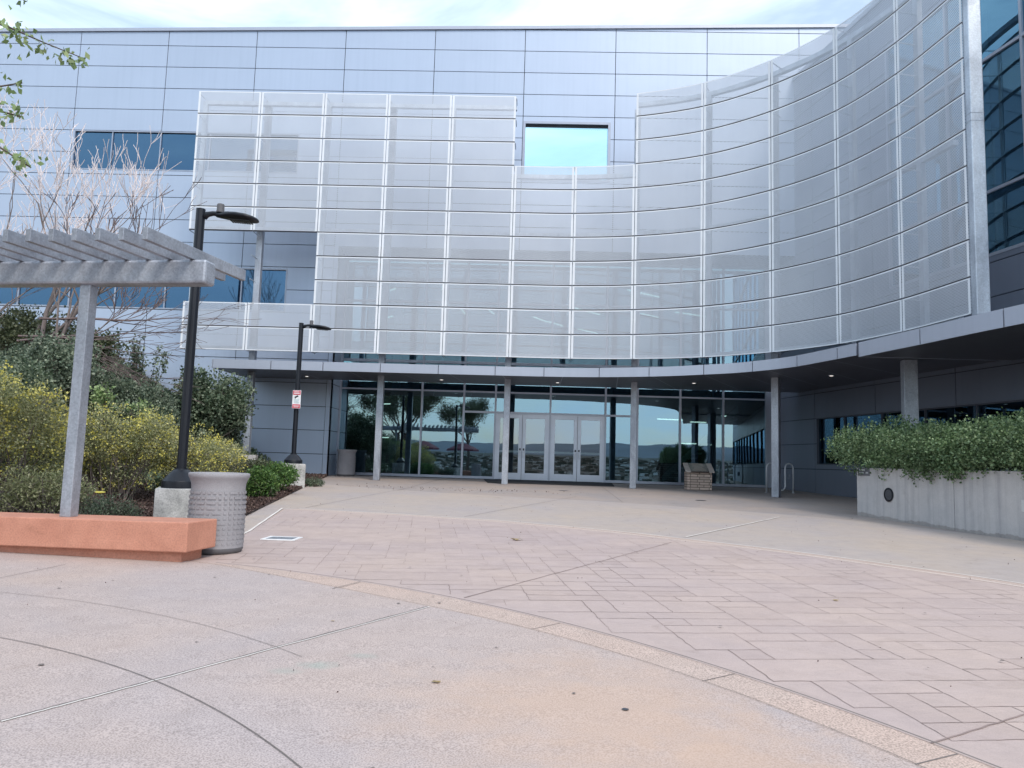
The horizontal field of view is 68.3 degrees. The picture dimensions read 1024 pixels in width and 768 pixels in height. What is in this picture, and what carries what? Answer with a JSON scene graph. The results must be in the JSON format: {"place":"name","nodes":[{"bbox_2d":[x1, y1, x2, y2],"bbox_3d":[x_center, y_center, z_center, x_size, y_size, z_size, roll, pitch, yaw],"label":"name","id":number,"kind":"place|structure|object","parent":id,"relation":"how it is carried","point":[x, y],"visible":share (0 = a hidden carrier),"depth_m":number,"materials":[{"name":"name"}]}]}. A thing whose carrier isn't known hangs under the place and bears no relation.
{"place":"outdoors","nodes":[
{"label":"outdoors","id":0,"kind":"place"},
{"bbox_2d":[0,344,327,516],"bbox_3d":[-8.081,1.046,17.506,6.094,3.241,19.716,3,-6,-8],"label":"bark chips","id":1,"kind":"object","parent":0,"point":[253,503],"visible":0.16,"depth_m":13.58,"materials":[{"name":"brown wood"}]},
{"bbox_2d":[0,350,67,475],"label":"broadleaf shrub","id":2,"kind":"object","parent":1,"relation":"on","point":[32,371],"visible":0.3,"depth_m":12.34,"materials":[{"name":"green plant"}]},
{"bbox_2d":[0,352,88,503],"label":"flowering shrub","id":3,"kind":"object","parent":1,"relation":"on","point":[20,433],"visible":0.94,"depth_m":10.08,"materials":[{"name":"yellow plant"}]},
{"bbox_2d":[0,415,91,477],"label":"broadleaf shrub","id":4,"kind":"object","parent":1,"relation":"on","point":[34,460],"visible":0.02,"depth_m":12.53,"materials":[{"name":"green plant"}]},
{"bbox_2d":[0,464,100,513],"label":"shrub","id":5,"kind":"object","parent":1,"relation":"on","point":[37,487],"visible":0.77,"depth_m":9.58,"materials":[{"name":"green plant"}]},
{"bbox_2d":[0,327,107,421],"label":"broadleaf shrub","id":6,"kind":"object","parent":1,"relation":"on","point":[61,365],"visible":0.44,"depth_m":15.15,"materials":[{"name":"green plant"}]},
{"bbox_2d":[0,301,130,368],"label":"broadleaf shrub","id":7,"kind":"object","parent":1,"relation":"on","point":[12,328],"visible":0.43,"depth_m":18.38,"materials":[{"name":"green plant"}]},
{"bbox_2d":[95,491,104,514],"bbox_3d":[-4.945,1.516,9.023,0.120,0.462,0.120,2,-6,2],"label":"flower head","id":8,"kind":"object","parent":1,"relation":"on","point":[100,492],"visible":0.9,"depth_m":9.03},
{"bbox_2d":[27,401,179,500],"bbox_3d":[-6.799,1.150,12.728,2.531,1.733,1.869,3,-6,-15],"label":"flowering shrub","id":9,"kind":"object","parent":1,"relation":"on","point":[152,438],"visible":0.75,"depth_m":12.47,"materials":[{"name":"yellow plant"}]},
{"bbox_2d":[88,381,121,456],"bbox_3d":[-7.650,0.866,14.125,0.658,1.831,0.632,2,-6,2],"label":"sapling","id":10,"kind":"object","parent":1,"relation":"on","point":[103,398],"visible":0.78,"depth_m":14.12,"materials":[{"name":"green plant"}]},
{"bbox_2d":[79,493,147,515],"bbox_3d":[-5.188,1.620,9.624,1.115,0.606,0.994,2,-6,2],"label":"shrub","id":11,"kind":"object","parent":1,"relation":"on","point":[95,508],"visible":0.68,"depth_m":9.52,"materials":[{"name":"green plant"}]},
{"bbox_2d":[63,372,180,449],"bbox_3d":[-8.845,0.650,16.901,2.910,1.901,2.448,2,-6,2],"label":"broadleaf shrub","id":12,"kind":"object","parent":1,"relation":"on","point":[125,389],"visible":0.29,"depth_m":16.39,"materials":[{"name":"green plant"}]},
{"bbox_2d":[0,87,256,403],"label":"bare tree","id":13,"kind":"object","parent":1,"relation":"on","point":[69,319],"visible":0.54,"depth_m":17.98,"materials":[{"name":"grey plant"}]},
{"bbox_2d":[91,394,180,470],"bbox_3d":[-7.955,1.010,16.014,1.796,1.681,1.768,5,-7,-29],"label":"broadleaf shrub","id":14,"kind":"object","parent":1,"relation":"on","point":[174,413],"visible":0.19,"depth_m":15.73,"materials":[{"name":"green plant"}]},
{"bbox_2d":[0,345,274,488],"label":"ground cover","id":15,"kind":"object","parent":1,"relation":"on","point":[253,452],"visible":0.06,"depth_m":24.59,"materials":[{"name":"green plant"}]},
{"bbox_2d":[125,397,152,486],"bbox_3d":[-7.203,1.103,14.340,0.630,1.707,0.499,2,-6,2],"label":"sapling","id":16,"kind":"object","parent":1,"relation":"on","point":[140,405],"visible":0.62,"depth_m":14.37,"materials":[{"name":"green plant"}]},
{"bbox_2d":[111,334,171,391],"bbox_3d":[-8.927,0.222,18.178,1.886,2.816,1.018,-3,-8,40],"label":"spindly shrub","id":17,"kind":"object","parent":1,"relation":"on","point":[135,356],"visible":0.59,"depth_m":18.20,"materials":[{"name":"green plant"}]},
{"bbox_2d":[136,421,248,479],"bbox_3d":[-5.919,1.453,13.994,2.120,1.558,1.684,2,-6,2],"label":"flowering shrub","id":18,"kind":"object","parent":1,"relation":"on","point":[217,454],"visible":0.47,"depth_m":13.78,"materials":[{"name":"yellow plant"}]},
{"bbox_2d":[153,203,258,517],"bbox_3d":[-4.133,-0.106,10.239,1.098,4.775,0.619,3,-6,-14],"label":"street lamp","id":19,"kind":"object","parent":1,"relation":"on","point":[171,496],"visible":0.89,"depth_m":10.09,"materials":[{"name":"metal"}]},
{"bbox_2d":[165,363,258,460],"bbox_3d":[-7.929,0.857,19.668,2.460,2.664,2.335,-4,-8,43],"label":"evergreen bush","id":20,"kind":"object","parent":1,"relation":"on","point":[222,409],"visible":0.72,"depth_m":19.19,"materials":[{"name":"green plant"}]},
{"bbox_2d":[236,455,283,472],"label":"shrub","id":21,"kind":"object","parent":1,"relation":"on","point":[251,462],"visible":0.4,"depth_m":18.01,"materials":[{"name":"green plant"}]},
{"bbox_2d":[245,465,280,497],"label":"box bush","id":22,"kind":"object","parent":1,"relation":"on","point":[261,481],"visible":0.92,"depth_m":15.47,"materials":[{"name":"green plant"}]},
{"bbox_2d":[262,461,301,490],"bbox_3d":[-5.348,2.146,17.293,1.045,0.795,0.985,2,-6,2],"label":"box bush","id":23,"kind":"object","parent":1,"relation":"on","point":[286,473],"visible":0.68,"depth_m":17.18,"materials":[{"name":"green plant"}]},
{"bbox_2d":[281,320,330,487],"bbox_3d":[-5.492,0.643,20.055,1.109,4.705,0.650,3,-6,-15],"label":"street lamp","id":24,"kind":"object","parent":1,"relation":"on","point":[293,457],"visible":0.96,"depth_m":19.91,"materials":[{"name":"metal"}]},
{"bbox_2d":[292,390,300,408],"bbox_3d":[-5.676,0.405,19.873,0.220,0.480,0.016,2,-6,2],"label":"security sign","id":25,"kind":"object","parent":24,"relation":"attached to","point":[296,400],"visible":1,"depth_m":19.87,"materials":[{"name":"white paint"}]},
{"bbox_2d":[305,476,324,486],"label":"shrub","id":26,"kind":"object","parent":1,"relation":"on","point":[310,482],"visible":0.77,"depth_m":20.47,"materials":[{"name":"green plant"}]},
{"bbox_2d":[0,0,874,174],"label":"sky","id":27,"kind":"structure","parent":0,"point":[553,147],"materials":[{"name":"white"}]},
{"bbox_2d":[0,552,922,767],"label":"pavement front","id":28,"kind":"structure","parent":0,"point":[501,695],"depth_m":3.83,"materials":[{"name":"concrete"}]},
{"bbox_2d":[0,512,216,561],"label":"bench","id":29,"kind":"object","parent":28,"relation":"on","point":[171,539],"visible":0.78,"depth_m":7.62,"materials":[{"name":"orange paint"}]},
{"bbox_2d":[0,227,245,516],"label":"pergola","id":30,"kind":"object","parent":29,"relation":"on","point":[88,264],"visible":1,"depth_m":7.96,"materials":[{"name":"grey metal"}]},
{"bbox_2d":[2,606,429,720],"bbox_3d":[0.264,1.159,-1.315,5.196,0.299,14.233,2,-6,2],"label":"joint lip","id":31,"kind":"object","parent":28,"relation":"on","point":[198,668],"visible":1,"depth_m":4.04,"materials":[{"name":"grey concrete"}]},
{"bbox_2d":[0,560,1001,767],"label":"paving joints","id":32,"kind":"object","parent":28,"relation":"on","point":[518,625],"visible":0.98,"depth_m":4.07,"materials":[{"name":"grey concrete"}]},
{"bbox_2d":[38,570,1003,767],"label":"gum spots","id":33,"kind":"object","parent":28,"relation":"on","point":[433,666],"visible":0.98,"depth_m":4.38,"materials":[{"name":"black"}]},
{"bbox_2d":[192,561,992,767],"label":"pavement edge band","id":34,"kind":"object","parent":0,"point":[906,746],"visible":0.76,"depth_m":4.30,"materials":[{"name":"concrete"}]},
{"bbox_2d":[190,509,1023,767],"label":"paving border","id":35,"kind":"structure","parent":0,"point":[999,753],"depth_m":5.64,"materials":[{"name":"concrete"}]},
{"bbox_2d":[260,536,302,540],"bbox_3d":[-2.910,1.954,9.549,0.420,0.012,0.380,2,-6,2],"label":"drain grate","id":36,"kind":"object","parent":35,"relation":"on","point":[284,538],"visible":1,"depth_m":9.52,"materials":[{"name":"silver metal"}]},
{"bbox_2d":[27,502,1021,758],"bbox_3d":[1.220,2.068,9.505,11.988,0.315,14.156,2,-6,2],"label":"grit","id":37,"kind":"object","parent":35,"relation":"on","point":[715,556],"visible":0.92,"depth_m":9.02,"materials":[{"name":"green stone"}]},
{"bbox_2d":[218,513,1023,740],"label":"stamped stones","id":38,"kind":"object","parent":35,"relation":"on","point":[829,671],"visible":0.99,"depth_m":6.59,"materials":[{"name":"grey concrete"}]},
{"bbox_2d":[187,472,249,554],"bbox_3d":[-3.270,1.419,8.366,0.646,0.865,0.646,2,-6,2],"label":"litter bin","id":39,"kind":"object","parent":38,"relation":"on","point":[221,497],"visible":0.81,"depth_m":8.14,"materials":[{"name":"concrete"}]},
{"bbox_2d":[220,513,1023,740],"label":"stamped pattern","id":40,"kind":"object","parent":38,"relation":"on","point":[699,612],"visible":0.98,"depth_m":6.38},
{"bbox_2d":[464,542,1023,742],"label":"stamped joints","id":41,"kind":"object","parent":35,"relation":"on","point":[932,742],"visible":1,"depth_m":3.67,"materials":[{"name":"grey concrete"}]},
{"bbox_2d":[246,475,985,535],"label":"plaza apron","id":42,"kind":"object","parent":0,"point":[787,502],"depth_m":21.15,"materials":[{"name":"concrete"}]},
{"bbox_2d":[242,455,257,460],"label":"stair wall","id":43,"kind":"structure","parent":42,"relation":"on","point":[250,457],"depth_m":23.51,"materials":[{"name":"concrete"}]},
{"bbox_2d":[336,449,356,475],"bbox_3d":[-5.976,2.841,27.216,0.708,0.948,0.708,2,-6,2],"label":"litter bin","id":44,"kind":"object","parent":42,"relation":"on","point":[346,461],"visible":1,"depth_m":26.94,"materials":[{"name":"concrete"}]},
{"bbox_2d":[359,483,580,494],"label":"dry litter","id":45,"kind":"object","parent":42,"relation":"on","point":[469,488],"visible":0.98,"depth_m":20.93,"materials":[{"name":"brown plant"}]},
{"bbox_2d":[0,0,1023,497],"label":"office building","id":46,"kind":"structure","parent":42,"relation":"on","point":[746,254],"depth_m":25.20,"materials":[{"name":"paint"}]},
{"bbox_2d":[0,268,287,311],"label":"window","id":47,"kind":"structure","parent":46,"relation":"in","point":[274,281],"depth_m":27.56,"materials":[{"name":"glass"}]},
{"bbox_2d":[72,130,299,172],"bbox_3d":[-12.157,-8.642,28.090,8.500,1.510,0.082,2,-6,2],"label":"window","id":48,"kind":"structure","parent":46,"relation":"in","point":[180,146],"depth_m":28.16,"materials":[{"name":"glass"}]},
{"bbox_2d":[495,414,522,479],"bbox_3d":[-0.118,2.319,27.901,0.949,2.400,0.201,2,-6,2],"label":"door","id":49,"kind":"structure","parent":46,"relation":"in","point":[498,475],"depth_m":27.86,"materials":[{"name":"metal"}]},
{"bbox_2d":[521,415,547,480],"bbox_3d":[0.843,2.346,27.873,0.949,2.400,0.201,2,-6,2],"label":"door","id":50,"kind":"structure","parent":46,"relation":"in","point":[524,476],"depth_m":27.84,"materials":[{"name":"metal"}]},
{"bbox_2d":[550,416,577,481],"bbox_3d":[1.921,2.376,27.842,0.949,2.400,0.201,2,-6,2],"label":"door","id":51,"kind":"structure","parent":46,"relation":"in","point":[553,477],"depth_m":27.80,"materials":[{"name":"metal"}]},
{"bbox_2d":[522,121,610,182],"bbox_3d":[1.992,-8.514,27.794,3.220,2.280,0.252,2,-6,2],"label":"window","id":52,"kind":"structure","parent":46,"relation":"in","point":[525,123],"depth_m":27.76,"materials":[{"name":"metal"}]},
{"bbox_2d":[577,416,603,481],"bbox_3d":[2.881,2.402,27.814,0.949,2.400,0.201,2,-6,2],"label":"door","id":53,"kind":"structure","parent":46,"relation":"in","point":[580,478],"depth_m":27.78,"materials":[{"name":"metal"}]},
{"bbox_2d":[816,399,1023,465],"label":"side window","id":54,"kind":"structure","parent":46,"relation":"in","point":[825,427],"depth_m":21.31,"materials":[{"name":"glass"}]},
{"bbox_2d":[484,479,614,486],"bbox_3d":[1.270,3.461,26.425,4.700,0.067,2.530,2,-6,2],"label":"door mat","id":55,"kind":"object","parent":42,"relation":"on","point":[549,482],"depth_m":26.27,"materials":[{"name":"rubber"}]},
{"bbox_2d":[683,463,714,489],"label":"stone plinth","id":56,"kind":"structure","parent":42,"relation":"on","point":[697,476],"depth_m":24.75,"materials":[{"name":"brown brick"}]},
{"bbox_2d":[766,462,770,492],"bbox_3d":[8.481,3.061,24.621,0.530,0.998,0.120,4,-6,-18],"label":"bike rack","id":57,"kind":"object","parent":42,"relation":"on","point":[766,475],"visible":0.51,"depth_m":24.54,"materials":[{"name":"silver metal"}]},
{"bbox_2d":[781,463,793,492],"bbox_3d":[8.986,3.071,24.573,0.530,0.998,0.120,4,-6,-18],"label":"bike rack","id":58,"kind":"object","parent":42,"relation":"on","point":[789,477],"visible":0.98,"depth_m":24.58,"materials":[{"name":"silver metal"}]},
{"bbox_2d":[857,468,1023,540],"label":"concrete planter","id":59,"kind":"object","parent":42,"relation":"on","point":[991,503],"visible":0.73,"depth_m":13.61,"materials":[{"name":"grey concrete"}]},
{"bbox_2d":[820,407,1023,486],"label":"hedge","id":60,"kind":"object","parent":59,"relation":"in","point":[993,443],"visible":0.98,"depth_m":13.91,"materials":[{"name":"green plant"}]},
{"bbox_2d":[244,484,1023,583],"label":"grey pavement","id":61,"kind":"structure","parent":0,"point":[976,555],"depth_m":13.08,"materials":[{"name":"concrete"}]},
{"bbox_2d":[306,478,620,516],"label":"apron joints","id":62,"kind":"object","parent":61,"relation":"on","point":[475,514],"visible":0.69,"depth_m":18.08,"materials":[{"name":"grey concrete"}]},
{"bbox_2d":[244,508,1023,586],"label":"pale joints","id":63,"kind":"object","parent":61,"relation":"on","point":[650,536],"visible":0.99,"depth_m":10.90,"materials":[{"name":"grey concrete"}]},
{"bbox_2d":[258,509,1023,587],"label":"pavement band","id":64,"kind":"object","parent":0,"point":[868,563],"visible":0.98,"depth_m":10.11,"materials":[{"name":"concrete"}]},
{"bbox_3d":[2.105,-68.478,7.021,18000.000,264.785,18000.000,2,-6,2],"label":"ground","id":65,"kind":"structure","parent":0,"visible":0},
{"bbox_2d":[0,0,89,176],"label":"broadleaf tree","id":66,"kind":"object","parent":65,"relation":"on","point":[24,162],"visible":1,"depth_m":6.94,"materials":[{"name":"green plant"}]}
]}

